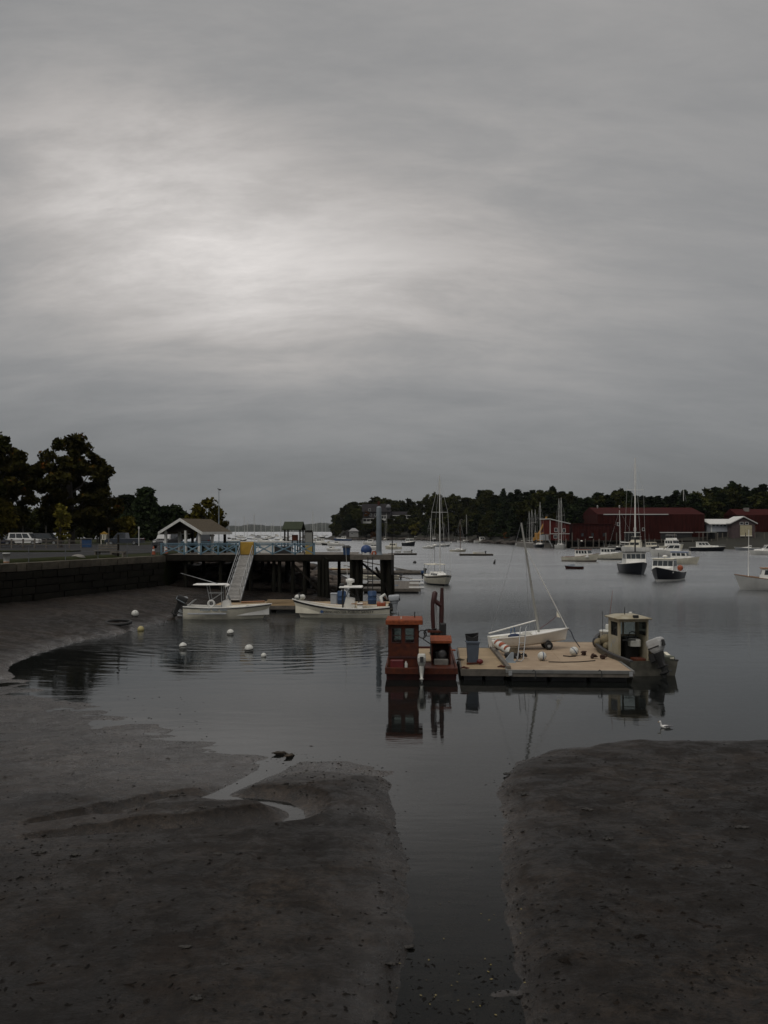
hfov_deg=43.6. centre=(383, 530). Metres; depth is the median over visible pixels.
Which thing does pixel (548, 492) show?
broadleaf tree
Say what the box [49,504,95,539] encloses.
hedge tree
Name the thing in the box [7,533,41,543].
parked suv
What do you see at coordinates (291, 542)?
pier railing
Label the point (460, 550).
sloop
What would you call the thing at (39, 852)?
weed clump
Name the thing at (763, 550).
cabin cruiser
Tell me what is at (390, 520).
broadleaf tree
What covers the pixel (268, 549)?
equipment box
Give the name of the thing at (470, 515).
broadleaf tree
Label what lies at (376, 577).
skiff
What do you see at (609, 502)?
pine tree
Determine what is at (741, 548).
motor boat
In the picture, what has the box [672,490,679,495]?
pine tree
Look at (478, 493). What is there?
pine tree
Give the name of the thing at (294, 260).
sky
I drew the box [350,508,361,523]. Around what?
broadleaf tree
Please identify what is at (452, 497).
broadleaf tree
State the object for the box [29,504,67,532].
hedge tree
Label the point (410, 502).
broadleaf tree
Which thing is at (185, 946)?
weed clump
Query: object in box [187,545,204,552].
bench
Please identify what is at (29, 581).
seawall
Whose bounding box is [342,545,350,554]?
refuse bin
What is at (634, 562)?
motor sailer
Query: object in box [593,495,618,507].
broadleaf tree
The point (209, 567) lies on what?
bank rocks
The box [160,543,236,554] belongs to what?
pier railing
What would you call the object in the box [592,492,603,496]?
pine tree
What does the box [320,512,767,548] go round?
hill
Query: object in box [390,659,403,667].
fuel tank
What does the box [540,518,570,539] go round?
red house
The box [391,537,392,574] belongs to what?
iron rod
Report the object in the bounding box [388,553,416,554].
mooring float
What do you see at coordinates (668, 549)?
cabin cruiser
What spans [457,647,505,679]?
floating dock
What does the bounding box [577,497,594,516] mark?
pine tree
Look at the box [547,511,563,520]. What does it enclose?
broadleaf tree
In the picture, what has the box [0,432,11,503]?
maple tree
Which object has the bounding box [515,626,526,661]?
boarding ladder
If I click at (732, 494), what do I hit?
broadleaf tree
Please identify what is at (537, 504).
broadleaf tree
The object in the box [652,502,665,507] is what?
pine tree
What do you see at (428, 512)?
broadleaf tree
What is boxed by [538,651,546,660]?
mooring ball
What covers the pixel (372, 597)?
barrel
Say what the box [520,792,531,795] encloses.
weed clump
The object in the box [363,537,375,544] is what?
motor boat
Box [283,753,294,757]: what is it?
duck
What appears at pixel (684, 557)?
motor boat
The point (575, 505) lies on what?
pine tree
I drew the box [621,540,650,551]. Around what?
cabin cruiser
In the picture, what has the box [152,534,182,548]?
parked van
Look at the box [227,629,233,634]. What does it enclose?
mooring ball
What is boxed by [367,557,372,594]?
pier ladder
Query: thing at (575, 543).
quay
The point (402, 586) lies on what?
floating dock
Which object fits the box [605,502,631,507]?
broadleaf tree
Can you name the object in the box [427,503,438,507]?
broadleaf tree
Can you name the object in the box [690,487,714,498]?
broadleaf tree
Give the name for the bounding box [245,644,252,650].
mooring ball
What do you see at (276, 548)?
equipment box
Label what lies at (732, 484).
pine tree
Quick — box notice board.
[304,530,312,553]
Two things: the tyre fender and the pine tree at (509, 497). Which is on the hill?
the pine tree at (509, 497)
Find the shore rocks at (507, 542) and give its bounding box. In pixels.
[329,537,530,544]
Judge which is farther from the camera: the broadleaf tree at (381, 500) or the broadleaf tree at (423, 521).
the broadleaf tree at (381, 500)
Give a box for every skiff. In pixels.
[171,573,271,618]
[363,573,402,578]
[592,591,678,677]
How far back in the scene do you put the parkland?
87.51 m
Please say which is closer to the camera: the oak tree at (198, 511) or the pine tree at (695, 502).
the oak tree at (198, 511)
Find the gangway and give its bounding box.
[225,545,253,602]
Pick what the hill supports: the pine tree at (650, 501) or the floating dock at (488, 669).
the pine tree at (650, 501)
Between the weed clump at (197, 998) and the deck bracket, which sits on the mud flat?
the weed clump at (197, 998)
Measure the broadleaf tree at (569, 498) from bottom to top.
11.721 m
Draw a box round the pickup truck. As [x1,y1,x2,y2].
[104,533,144,544]
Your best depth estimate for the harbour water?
37.66 m
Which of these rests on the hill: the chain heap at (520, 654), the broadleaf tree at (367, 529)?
the broadleaf tree at (367, 529)
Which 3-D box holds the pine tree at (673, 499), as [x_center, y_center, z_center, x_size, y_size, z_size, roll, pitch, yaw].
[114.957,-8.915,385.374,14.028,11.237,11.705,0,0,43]
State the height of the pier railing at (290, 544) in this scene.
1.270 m
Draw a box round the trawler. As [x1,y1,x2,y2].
[659,535,682,550]
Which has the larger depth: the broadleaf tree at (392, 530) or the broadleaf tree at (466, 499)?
the broadleaf tree at (392, 530)
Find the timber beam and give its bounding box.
[488,644,510,668]
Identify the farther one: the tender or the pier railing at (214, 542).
the tender
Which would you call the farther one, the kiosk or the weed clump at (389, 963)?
the kiosk
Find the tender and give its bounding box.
[565,564,583,568]
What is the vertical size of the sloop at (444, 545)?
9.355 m
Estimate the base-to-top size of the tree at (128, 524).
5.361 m
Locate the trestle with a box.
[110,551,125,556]
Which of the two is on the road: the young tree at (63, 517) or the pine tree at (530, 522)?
the young tree at (63, 517)
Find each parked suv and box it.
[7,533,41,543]
[33,533,63,543]
[195,533,210,540]
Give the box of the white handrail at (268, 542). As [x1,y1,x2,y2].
[241,541,290,550]
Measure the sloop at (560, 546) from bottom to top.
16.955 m
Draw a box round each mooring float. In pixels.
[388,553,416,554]
[459,554,492,555]
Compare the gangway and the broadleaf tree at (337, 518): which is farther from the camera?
the broadleaf tree at (337, 518)
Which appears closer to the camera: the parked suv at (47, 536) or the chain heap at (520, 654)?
the chain heap at (520, 654)
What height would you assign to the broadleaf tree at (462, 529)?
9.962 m
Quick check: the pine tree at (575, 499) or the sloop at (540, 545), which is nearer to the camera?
the sloop at (540, 545)
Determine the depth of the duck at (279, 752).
25.66 m
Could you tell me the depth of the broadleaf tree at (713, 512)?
354.18 m
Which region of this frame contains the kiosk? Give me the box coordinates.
[282,522,305,552]
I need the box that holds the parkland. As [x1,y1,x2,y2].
[0,538,238,585]
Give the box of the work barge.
[385,588,457,682]
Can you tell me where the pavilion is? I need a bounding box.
[158,518,231,553]
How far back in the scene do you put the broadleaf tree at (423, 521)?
599.48 m
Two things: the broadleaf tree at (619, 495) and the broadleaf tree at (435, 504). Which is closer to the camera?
the broadleaf tree at (619, 495)
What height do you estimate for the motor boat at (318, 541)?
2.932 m
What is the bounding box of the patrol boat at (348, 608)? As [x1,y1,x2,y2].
[292,559,399,617]
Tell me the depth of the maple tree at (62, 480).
148.17 m
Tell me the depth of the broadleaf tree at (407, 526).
607.85 m
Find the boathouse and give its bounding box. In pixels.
[725,516,757,537]
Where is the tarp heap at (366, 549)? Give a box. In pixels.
[361,545,371,554]
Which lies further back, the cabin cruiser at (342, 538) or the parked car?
the cabin cruiser at (342, 538)
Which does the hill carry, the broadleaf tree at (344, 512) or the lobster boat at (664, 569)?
the broadleaf tree at (344, 512)
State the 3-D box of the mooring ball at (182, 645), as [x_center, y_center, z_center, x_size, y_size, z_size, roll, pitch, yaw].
[-10.239,5.898,48.913,0.396,0.444,0.402,-6,-6,-17]
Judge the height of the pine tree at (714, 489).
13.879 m
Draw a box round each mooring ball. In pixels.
[131,610,138,616]
[179,642,186,648]
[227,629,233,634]
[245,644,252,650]
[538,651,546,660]
[570,647,578,655]
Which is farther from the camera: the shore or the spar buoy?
the shore
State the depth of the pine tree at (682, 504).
352.94 m
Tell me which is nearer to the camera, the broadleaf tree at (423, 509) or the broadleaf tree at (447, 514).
the broadleaf tree at (447, 514)
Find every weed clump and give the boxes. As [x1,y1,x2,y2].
[31,850,47,853]
[69,852,80,855]
[178,944,191,948]
[189,994,202,1000]
[381,961,395,965]
[404,944,414,948]
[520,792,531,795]
[581,807,593,810]
[720,864,732,867]
[735,825,749,828]
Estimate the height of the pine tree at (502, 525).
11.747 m
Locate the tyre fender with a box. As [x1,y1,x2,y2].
[504,647,517,658]
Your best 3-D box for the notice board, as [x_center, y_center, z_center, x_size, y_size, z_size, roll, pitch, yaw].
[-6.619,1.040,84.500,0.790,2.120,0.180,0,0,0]
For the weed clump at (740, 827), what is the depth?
18.18 m
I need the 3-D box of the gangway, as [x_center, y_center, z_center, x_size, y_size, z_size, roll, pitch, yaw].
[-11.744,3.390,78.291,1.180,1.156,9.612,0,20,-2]
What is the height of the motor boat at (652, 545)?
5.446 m
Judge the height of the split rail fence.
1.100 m
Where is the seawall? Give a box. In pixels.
[0,556,165,603]
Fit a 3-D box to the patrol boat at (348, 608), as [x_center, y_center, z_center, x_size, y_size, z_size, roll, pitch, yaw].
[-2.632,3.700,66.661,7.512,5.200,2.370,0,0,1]
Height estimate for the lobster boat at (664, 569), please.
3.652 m
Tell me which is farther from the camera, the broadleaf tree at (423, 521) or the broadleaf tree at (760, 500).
the broadleaf tree at (423, 521)
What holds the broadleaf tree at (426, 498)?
on the hill
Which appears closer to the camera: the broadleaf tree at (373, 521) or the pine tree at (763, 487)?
the pine tree at (763, 487)
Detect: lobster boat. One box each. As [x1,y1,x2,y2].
[402,538,414,545]
[561,539,598,561]
[597,547,622,559]
[652,553,685,581]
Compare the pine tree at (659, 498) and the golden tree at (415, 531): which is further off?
the golden tree at (415, 531)
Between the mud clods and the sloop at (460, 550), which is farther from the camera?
the sloop at (460, 550)
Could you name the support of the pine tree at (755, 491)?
on the hill
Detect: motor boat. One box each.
[314,539,326,544]
[326,546,340,550]
[327,541,344,545]
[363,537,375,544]
[385,543,401,548]
[646,542,658,548]
[671,552,699,563]
[734,545,761,549]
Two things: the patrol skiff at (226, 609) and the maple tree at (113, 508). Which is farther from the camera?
the maple tree at (113, 508)
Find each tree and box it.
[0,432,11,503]
[0,444,44,543]
[0,498,19,539]
[6,505,40,533]
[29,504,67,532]
[30,432,115,543]
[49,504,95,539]
[52,503,71,546]
[80,481,123,542]
[107,494,134,538]
[110,515,137,537]
[120,486,161,540]
[148,503,188,539]
[183,497,228,536]
[329,522,341,536]
[334,515,346,525]
[337,508,347,515]
[340,514,358,530]
[345,502,361,508]
[346,508,362,520]
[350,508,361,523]
[357,524,375,537]
[358,500,372,508]
[370,496,379,503]
[370,518,382,523]
[374,523,387,534]
[375,498,388,502]
[385,516,399,524]
[385,524,406,536]
[386,499,398,502]
[391,502,406,509]
[391,503,400,511]
[396,515,408,523]
[399,498,415,509]
[404,523,421,535]
[407,506,418,518]
[407,517,420,523]
[408,524,419,535]
[410,503,422,509]
[416,499,424,506]
[416,506,430,512]
[416,515,432,527]
[421,521,433,535]
[423,493,431,508]
[425,506,440,515]
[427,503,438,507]
[428,492,442,505]
[430,509,443,525]
[433,517,455,536]
[438,500,455,513]
[441,512,453,527]
[445,494,460,500]
[450,522,468,538]
[451,514,465,523]
[457,497,473,509]
[462,509,482,527]
[465,514,482,537]
[472,490,493,502]
[474,490,480,499]
[478,521,494,539]
[482,495,505,503]
[483,498,500,516]
[488,515,508,538]
[498,488,506,503]
[505,492,513,502]
[505,513,523,538]
[510,489,522,503]
[514,492,528,503]
[515,504,540,525]
[520,513,539,540]
[522,490,535,501]
[528,501,545,514]
[529,492,547,507]
[530,489,557,501]
[535,513,550,532]
[536,495,558,518]
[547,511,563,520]
[549,486,556,491]
[553,498,567,511]
[556,493,574,504]
[560,506,580,523]
[562,503,581,517]
[573,495,580,506]
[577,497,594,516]
[578,510,585,523]
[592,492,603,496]
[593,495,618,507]
[598,498,617,507]
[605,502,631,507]
[611,491,627,502]
[623,491,633,505]
[629,501,641,507]
[641,496,657,507]
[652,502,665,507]
[655,495,666,504]
[665,495,678,505]
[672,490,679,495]
[673,501,691,507]
[676,490,689,502]
[688,496,708,522]
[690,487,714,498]
[700,497,725,523]
[710,486,721,495]
[712,488,736,508]
[719,486,744,508]
[723,484,749,490]
[725,481,739,490]
[737,491,754,508]
[741,487,750,492]
[747,491,767,508]
[751,487,760,494]
[757,484,767,491]
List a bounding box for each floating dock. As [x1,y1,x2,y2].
[215,601,391,611]
[332,570,423,573]
[363,581,420,592]
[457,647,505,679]
[571,547,608,548]
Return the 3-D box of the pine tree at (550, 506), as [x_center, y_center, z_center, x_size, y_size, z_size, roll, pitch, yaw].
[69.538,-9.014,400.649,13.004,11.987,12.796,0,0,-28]
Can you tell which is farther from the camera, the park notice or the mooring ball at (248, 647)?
the park notice
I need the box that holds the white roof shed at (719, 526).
[705,519,727,538]
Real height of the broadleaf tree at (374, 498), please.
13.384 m
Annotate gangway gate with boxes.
[239,542,254,554]
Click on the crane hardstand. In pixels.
(528, 544)
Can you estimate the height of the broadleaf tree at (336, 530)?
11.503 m
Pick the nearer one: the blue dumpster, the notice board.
the notice board
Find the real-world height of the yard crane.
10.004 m
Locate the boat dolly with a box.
[541,640,552,649]
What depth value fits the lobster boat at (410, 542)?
373.72 m
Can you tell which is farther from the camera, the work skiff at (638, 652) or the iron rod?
the iron rod
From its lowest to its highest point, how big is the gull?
0.243 m
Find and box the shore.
[226,523,330,531]
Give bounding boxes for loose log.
[241,601,264,602]
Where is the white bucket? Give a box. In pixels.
[3,553,9,562]
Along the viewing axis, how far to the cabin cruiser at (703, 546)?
280.13 m
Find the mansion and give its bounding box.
[362,501,409,523]
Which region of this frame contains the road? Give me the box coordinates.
[0,545,222,558]
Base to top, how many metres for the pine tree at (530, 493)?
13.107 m
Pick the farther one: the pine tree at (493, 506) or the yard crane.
the pine tree at (493, 506)
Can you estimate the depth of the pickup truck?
137.16 m
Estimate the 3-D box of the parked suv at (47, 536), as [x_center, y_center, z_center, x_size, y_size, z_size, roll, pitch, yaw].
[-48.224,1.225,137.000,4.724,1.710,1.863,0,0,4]
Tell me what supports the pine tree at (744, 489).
on the hill
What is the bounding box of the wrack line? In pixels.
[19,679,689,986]
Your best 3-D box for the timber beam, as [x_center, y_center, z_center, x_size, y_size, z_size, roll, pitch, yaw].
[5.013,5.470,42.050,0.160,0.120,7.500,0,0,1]
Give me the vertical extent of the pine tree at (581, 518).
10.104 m
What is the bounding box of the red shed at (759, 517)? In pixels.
[723,508,767,531]
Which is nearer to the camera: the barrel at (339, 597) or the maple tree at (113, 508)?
the barrel at (339, 597)
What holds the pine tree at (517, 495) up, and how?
on the hill
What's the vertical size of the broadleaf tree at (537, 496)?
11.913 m
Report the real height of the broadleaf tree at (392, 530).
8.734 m
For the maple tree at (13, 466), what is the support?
on the parkland
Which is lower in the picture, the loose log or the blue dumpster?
the loose log
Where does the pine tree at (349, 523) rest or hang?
on the hill
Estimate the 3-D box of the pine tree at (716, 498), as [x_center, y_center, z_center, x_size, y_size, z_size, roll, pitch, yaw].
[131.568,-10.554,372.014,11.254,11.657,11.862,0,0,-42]
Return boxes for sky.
[0,0,767,525]
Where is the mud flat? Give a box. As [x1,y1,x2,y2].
[0,562,767,1023]
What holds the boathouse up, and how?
on the quay
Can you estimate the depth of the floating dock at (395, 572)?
131.51 m
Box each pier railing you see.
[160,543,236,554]
[181,541,240,551]
[254,543,314,554]
[256,541,311,550]
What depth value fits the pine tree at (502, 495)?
505.47 m
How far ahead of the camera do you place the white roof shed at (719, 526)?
332.30 m
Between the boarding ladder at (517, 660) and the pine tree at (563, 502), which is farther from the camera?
the pine tree at (563, 502)
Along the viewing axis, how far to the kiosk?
90.84 m
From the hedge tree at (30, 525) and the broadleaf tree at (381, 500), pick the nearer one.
the hedge tree at (30, 525)
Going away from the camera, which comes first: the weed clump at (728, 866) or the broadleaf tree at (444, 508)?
the weed clump at (728, 866)
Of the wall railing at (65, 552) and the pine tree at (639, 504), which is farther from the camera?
the pine tree at (639, 504)
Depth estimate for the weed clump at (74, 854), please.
17.00 m
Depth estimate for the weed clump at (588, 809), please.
19.41 m
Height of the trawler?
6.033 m
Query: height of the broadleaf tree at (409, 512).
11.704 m
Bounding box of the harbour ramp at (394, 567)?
[344,561,412,578]
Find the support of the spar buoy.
on the wide float at (612, 670)
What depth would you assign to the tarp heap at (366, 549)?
81.70 m
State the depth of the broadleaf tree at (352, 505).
684.34 m
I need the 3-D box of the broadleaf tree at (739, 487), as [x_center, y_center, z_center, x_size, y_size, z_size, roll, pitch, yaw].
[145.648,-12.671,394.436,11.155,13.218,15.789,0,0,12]
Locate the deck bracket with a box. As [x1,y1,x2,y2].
[505,652,515,662]
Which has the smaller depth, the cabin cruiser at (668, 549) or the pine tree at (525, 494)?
the cabin cruiser at (668, 549)
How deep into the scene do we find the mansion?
640.00 m
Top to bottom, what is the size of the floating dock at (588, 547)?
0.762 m
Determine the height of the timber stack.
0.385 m
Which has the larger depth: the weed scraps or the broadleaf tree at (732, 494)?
the broadleaf tree at (732, 494)
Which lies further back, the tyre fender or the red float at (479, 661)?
the tyre fender
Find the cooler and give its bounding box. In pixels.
[330,593,336,603]
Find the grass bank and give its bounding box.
[0,554,117,562]
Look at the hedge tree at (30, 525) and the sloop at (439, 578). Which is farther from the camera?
the hedge tree at (30, 525)
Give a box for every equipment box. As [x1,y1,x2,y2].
[261,545,273,552]
[274,546,291,553]
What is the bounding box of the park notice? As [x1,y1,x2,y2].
[101,532,106,543]
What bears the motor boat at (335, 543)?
on the harbour water
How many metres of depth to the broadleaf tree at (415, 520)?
612.93 m
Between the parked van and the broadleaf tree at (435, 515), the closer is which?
the parked van
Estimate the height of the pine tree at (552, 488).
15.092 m
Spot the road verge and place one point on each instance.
(40, 550)
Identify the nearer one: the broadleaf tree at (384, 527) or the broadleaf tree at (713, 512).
the broadleaf tree at (713, 512)
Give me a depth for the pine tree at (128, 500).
213.40 m
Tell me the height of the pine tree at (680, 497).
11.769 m
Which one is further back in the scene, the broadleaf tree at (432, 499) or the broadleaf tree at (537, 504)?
the broadleaf tree at (432, 499)
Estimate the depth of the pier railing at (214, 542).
93.53 m
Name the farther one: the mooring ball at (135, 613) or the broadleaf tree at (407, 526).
the broadleaf tree at (407, 526)
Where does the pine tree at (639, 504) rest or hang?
on the hill
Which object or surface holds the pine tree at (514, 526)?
on the hill
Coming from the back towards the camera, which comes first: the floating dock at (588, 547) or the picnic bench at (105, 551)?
the floating dock at (588, 547)
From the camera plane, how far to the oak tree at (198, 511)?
138.82 m
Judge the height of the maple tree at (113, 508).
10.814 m
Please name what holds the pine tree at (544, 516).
on the hill
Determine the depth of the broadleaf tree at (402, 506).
678.58 m
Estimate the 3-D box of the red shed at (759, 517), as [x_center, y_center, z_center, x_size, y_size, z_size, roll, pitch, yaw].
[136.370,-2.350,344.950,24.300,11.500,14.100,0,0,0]
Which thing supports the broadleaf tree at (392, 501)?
on the hill
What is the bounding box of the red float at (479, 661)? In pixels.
[467,659,482,664]
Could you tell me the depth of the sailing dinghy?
44.91 m
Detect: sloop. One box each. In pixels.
[421,476,451,585]
[422,519,433,548]
[435,526,450,546]
[450,523,466,551]
[457,515,467,541]
[533,508,544,548]
[554,502,565,548]
[607,510,633,549]
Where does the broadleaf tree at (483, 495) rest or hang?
on the hill
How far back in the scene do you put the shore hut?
612.11 m
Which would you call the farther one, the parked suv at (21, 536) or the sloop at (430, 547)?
the sloop at (430, 547)
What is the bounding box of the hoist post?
[374,506,382,554]
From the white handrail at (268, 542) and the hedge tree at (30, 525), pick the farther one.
the hedge tree at (30, 525)
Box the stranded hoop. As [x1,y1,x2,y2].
[105,619,131,625]
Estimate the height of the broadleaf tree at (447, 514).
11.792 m
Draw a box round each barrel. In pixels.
[337,591,345,603]
[368,591,376,603]
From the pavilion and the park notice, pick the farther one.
the park notice
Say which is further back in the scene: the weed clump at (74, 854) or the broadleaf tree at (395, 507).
the broadleaf tree at (395, 507)
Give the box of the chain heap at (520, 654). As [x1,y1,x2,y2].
[515,653,526,658]
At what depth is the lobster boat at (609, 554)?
198.49 m
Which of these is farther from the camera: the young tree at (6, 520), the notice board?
the young tree at (6, 520)
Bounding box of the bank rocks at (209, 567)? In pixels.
[170,562,346,595]
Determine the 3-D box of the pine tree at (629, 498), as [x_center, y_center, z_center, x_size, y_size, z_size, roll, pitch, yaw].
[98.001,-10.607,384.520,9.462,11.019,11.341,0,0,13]
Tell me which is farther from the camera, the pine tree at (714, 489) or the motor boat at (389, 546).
the pine tree at (714, 489)
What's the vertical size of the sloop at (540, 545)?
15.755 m
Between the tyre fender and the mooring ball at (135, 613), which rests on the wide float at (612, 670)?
the tyre fender
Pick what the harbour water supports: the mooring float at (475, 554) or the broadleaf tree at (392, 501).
the mooring float at (475, 554)
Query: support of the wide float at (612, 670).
on the harbour water
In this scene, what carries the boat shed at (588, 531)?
on the quay
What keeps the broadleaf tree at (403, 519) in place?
on the hill
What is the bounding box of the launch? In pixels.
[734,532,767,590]
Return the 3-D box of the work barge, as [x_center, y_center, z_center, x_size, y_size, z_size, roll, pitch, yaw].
[1.611,4.464,41.752,2.920,3.771,7.817,0,0,2]
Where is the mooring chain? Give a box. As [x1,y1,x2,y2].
[548,660,594,662]
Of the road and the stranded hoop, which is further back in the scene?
the road
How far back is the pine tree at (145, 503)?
202.75 m
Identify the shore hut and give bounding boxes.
[346,528,357,536]
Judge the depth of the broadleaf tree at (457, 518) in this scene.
535.42 m
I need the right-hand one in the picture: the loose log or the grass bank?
the loose log
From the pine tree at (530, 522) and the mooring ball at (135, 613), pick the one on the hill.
the pine tree at (530, 522)
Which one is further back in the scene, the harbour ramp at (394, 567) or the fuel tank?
the harbour ramp at (394, 567)
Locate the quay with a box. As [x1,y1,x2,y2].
[546,533,764,547]
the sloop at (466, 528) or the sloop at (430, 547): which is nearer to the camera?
the sloop at (430, 547)
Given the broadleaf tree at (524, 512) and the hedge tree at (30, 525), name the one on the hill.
the broadleaf tree at (524, 512)
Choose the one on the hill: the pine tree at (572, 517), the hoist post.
the pine tree at (572, 517)
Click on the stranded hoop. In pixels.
(127, 621)
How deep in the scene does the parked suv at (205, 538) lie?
115.87 m
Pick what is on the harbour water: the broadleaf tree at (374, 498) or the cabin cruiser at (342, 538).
the cabin cruiser at (342, 538)
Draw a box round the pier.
[163,552,394,600]
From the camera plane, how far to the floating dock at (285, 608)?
71.10 m
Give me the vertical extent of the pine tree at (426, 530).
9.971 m
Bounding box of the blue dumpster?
[81,538,91,546]
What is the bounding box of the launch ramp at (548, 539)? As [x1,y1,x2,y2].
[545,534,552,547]
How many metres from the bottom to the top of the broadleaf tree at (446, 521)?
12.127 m
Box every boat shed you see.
[569,524,611,539]
[581,505,704,539]
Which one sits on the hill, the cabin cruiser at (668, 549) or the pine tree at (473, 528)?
the pine tree at (473, 528)
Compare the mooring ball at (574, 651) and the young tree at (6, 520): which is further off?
the young tree at (6, 520)
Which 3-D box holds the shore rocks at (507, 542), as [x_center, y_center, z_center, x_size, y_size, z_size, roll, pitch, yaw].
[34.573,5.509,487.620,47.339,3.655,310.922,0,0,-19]
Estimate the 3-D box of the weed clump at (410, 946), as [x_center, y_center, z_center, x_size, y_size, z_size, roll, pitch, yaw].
[0.324,5.976,13.793,0.246,0.055,0.132,0,0,0]
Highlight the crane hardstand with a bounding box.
[516,542,552,547]
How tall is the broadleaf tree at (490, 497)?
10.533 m
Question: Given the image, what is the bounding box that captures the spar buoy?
[491,639,510,652]
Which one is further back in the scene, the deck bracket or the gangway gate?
the gangway gate
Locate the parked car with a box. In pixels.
[1,537,13,543]
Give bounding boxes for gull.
[659,721,672,727]
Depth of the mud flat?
15.78 m
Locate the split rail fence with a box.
[0,539,81,547]
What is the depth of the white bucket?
60.04 m
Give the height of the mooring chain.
0.038 m
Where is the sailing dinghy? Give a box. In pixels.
[487,523,579,648]
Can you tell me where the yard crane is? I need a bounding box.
[533,515,547,542]
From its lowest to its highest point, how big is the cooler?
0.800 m
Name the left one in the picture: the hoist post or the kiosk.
the kiosk
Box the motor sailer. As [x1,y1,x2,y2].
[617,458,646,574]
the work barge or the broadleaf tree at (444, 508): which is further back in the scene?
the broadleaf tree at (444, 508)
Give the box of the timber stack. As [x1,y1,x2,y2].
[266,600,294,604]
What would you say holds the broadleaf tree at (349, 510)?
on the hill
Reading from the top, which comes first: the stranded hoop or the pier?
the pier
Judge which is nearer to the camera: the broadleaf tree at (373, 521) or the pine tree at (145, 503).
the pine tree at (145, 503)
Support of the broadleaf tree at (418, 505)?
on the hill
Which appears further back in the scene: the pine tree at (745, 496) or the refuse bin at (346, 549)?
the pine tree at (745, 496)
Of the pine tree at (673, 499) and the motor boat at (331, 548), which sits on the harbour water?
the motor boat at (331, 548)
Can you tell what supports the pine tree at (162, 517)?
on the parkland
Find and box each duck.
[272,751,287,754]
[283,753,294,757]
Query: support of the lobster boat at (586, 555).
on the harbour water
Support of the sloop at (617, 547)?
on the harbour water
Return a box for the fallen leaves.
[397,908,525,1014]
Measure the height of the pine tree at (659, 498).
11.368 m
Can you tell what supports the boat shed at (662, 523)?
on the quay
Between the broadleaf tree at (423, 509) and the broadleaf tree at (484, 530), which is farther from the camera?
the broadleaf tree at (423, 509)
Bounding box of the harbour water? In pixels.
[0,532,767,825]
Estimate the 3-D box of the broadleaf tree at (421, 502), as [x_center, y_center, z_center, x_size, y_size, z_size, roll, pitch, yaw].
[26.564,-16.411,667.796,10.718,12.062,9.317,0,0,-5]
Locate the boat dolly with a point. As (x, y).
(548, 645)
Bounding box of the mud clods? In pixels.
[0,620,767,1023]
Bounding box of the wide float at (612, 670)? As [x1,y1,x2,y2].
[496,641,634,681]
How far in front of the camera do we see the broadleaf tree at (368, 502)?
686.75 m
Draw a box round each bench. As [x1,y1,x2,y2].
[93,535,118,555]
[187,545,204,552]
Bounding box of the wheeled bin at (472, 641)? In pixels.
[465,633,479,661]
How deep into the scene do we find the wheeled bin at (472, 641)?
39.94 m
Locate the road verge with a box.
[0,550,80,551]
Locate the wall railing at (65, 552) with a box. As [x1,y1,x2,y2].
[0,542,158,561]
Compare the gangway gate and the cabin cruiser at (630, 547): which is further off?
the cabin cruiser at (630, 547)
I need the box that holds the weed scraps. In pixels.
[0,697,767,1023]
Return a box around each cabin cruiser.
[334,536,351,540]
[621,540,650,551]
[649,544,690,555]
[689,542,725,550]
[749,545,767,554]

